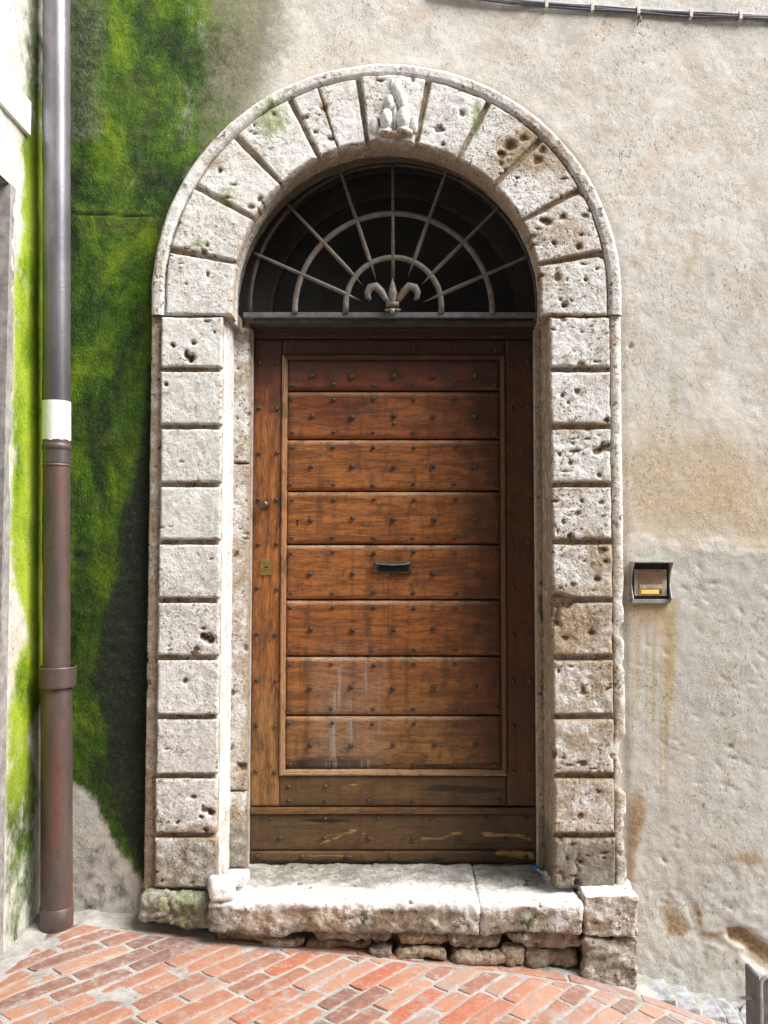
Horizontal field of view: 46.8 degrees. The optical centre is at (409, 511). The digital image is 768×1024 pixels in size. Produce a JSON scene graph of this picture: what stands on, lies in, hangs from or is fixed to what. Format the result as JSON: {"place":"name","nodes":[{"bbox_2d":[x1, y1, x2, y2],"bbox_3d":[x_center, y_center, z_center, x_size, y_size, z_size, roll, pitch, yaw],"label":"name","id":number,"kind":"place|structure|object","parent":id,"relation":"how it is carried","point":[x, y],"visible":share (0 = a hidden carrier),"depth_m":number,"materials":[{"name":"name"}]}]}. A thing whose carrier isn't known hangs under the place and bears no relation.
{"place":"outdoors","nodes":[
{"label":"outdoors","id":0,"kind":"place"},
{"bbox_2d":[0,909,745,1023],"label":"pavement","id":1,"kind":"structure","parent":0,"point":[30,939],"depth_m":3.41,"materials":[{"name":"red brick"}]},
{"bbox_2d":[0,0,42,954],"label":"side wall","id":2,"kind":"structure","parent":1,"relation":"on","point":[21,463],"depth_m":3.63,"materials":[{"name":"plaster"},{"name":"moss"}]},
{"bbox_2d":[0,66,30,134],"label":"wall plaque","id":3,"kind":"object","parent":2,"relation":"attached to","point":[15,103],"depth_m":3.61,"materials":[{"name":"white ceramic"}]},
{"bbox_2d":[138,863,583,968],"bbox_3d":[-0.211,1.871,3.859,1.854,0.707,0.608,0,-3,0],"label":"door step","id":4,"kind":"object","parent":1,"relation":"on","point":[466,913],"depth_m":3.62,"materials":[{"name":"stone"}]},
{"bbox_2d":[356,915,365,925],"bbox_3d":[-0.191,1.642,3.564,0.059,0.052,0.013,0,-3,6],"label":"weed","id":5,"kind":"object","parent":4,"relation":"on","point":[363,921],"visible":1,"depth_m":3.57,"materials":[{"name":"green plant"}]},
{"bbox_2d":[519,913,536,931],"bbox_3d":[0.483,1.651,3.558,0.116,0.088,0.042,0,-3,0],"label":"weed","id":6,"kind":"object","parent":4,"relation":"on","point":[528,924],"visible":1,"depth_m":3.58,"materials":[{"name":"green plant"}]},
{"bbox_2d":[529,865,550,879],"bbox_3d":[0.582,1.575,3.872,0.028,0.012,0.184,1,-3,-27],"label":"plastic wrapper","id":7,"kind":"object","parent":4,"relation":"on","point":[539,871],"visible":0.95,"depth_m":3.89,"materials":[{"name":"plastic"}]},
{"bbox_2d":[7,0,767,1005],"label":"plaster wall","id":8,"kind":"structure","parent":1,"relation":"on","point":[657,126],"depth_m":3.87,"materials":[{"name":"beige paint"}]},
{"bbox_2d":[38,0,76,933],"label":"downpipe","id":9,"kind":"object","parent":8,"relation":"attached to","point":[57,674],"visible":0.95,"depth_m":3.69,"materials":[{"name":"brown metal"}]},
{"bbox_2d":[144,64,626,887],"bbox_3d":[-0.101,-0.178,4.015,2.037,3.556,0.558,0,-3,0],"label":"stone portal","id":10,"kind":"object","parent":8,"relation":"attached to","point":[256,168],"visible":1,"depth_m":3.82,"materials":[{"name":"stone"}]},
{"bbox_2d":[243,163,537,317],"bbox_3d":[-0.070,-1.242,4.026,1.370,0.720,0.064,0,-3,0],"label":"fanlight grille","id":11,"kind":"object","parent":10,"relation":"attached to","point":[393,300],"visible":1,"depth_m":4.02,"materials":[{"name":"grey metal"}]},
{"bbox_2d":[250,327,535,862],"bbox_3d":[-0.076,0.362,4.097,1.306,2.482,0.120,0,-3,0],"label":"wooden door","id":12,"kind":"structure","parent":10,"relation":"attached to","point":[393,669],"depth_m":4.09,"materials":[{"name":"brown wood"}]},
{"bbox_2d":[252,173,534,320],"bbox_3d":[-0.073,-1.248,4.221,1.400,0.735,0.070,0,-3,0],"label":"fanlight window","id":13,"kind":"structure","parent":10,"relation":"attached to","point":[493,242],"depth_m":4.20,"materials":[{"name":"glass"}]},
{"bbox_2d":[478,0,767,22],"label":"cable bundle","id":14,"kind":"object","parent":8,"relation":"attached to","point":[690,14],"visible":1,"depth_m":3.92,"materials":[{"name":"grey plastic"}]},
{"bbox_2d":[630,561,672,602],"bbox_3d":[1.034,0.299,3.788,0.168,0.180,0.072,0,-3,0],"label":"intercom","id":15,"kind":"object","parent":8,"relation":"attached to","point":[649,581],"visible":1,"depth_m":3.81,"materials":[{"name":"grey plastic"}]},
{"bbox_2d":[573,879,638,989],"bbox_3d":[0.817,1.884,3.734,0.256,0.671,0.344,0,-3,0],"label":"plinth stone","id":16,"kind":"object","parent":1,"relation":"on","point":[607,949],"visible":0.63,"depth_m":3.59,"materials":[{"name":"stone"}]},
{"bbox_2d":[648,978,745,1023],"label":"kerb","id":17,"kind":"structure","parent":1,"relation":"on","point":[710,1005],"depth_m":3.62,"materials":[{"name":"grey stone"}]},
{"bbox_2d":[739,963,767,1023],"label":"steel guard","id":18,"kind":"object","parent":1,"relation":"on","point":[756,996],"visible":1,"depth_m":3.25,"materials":[{"name":"grey metal"}]}
]}

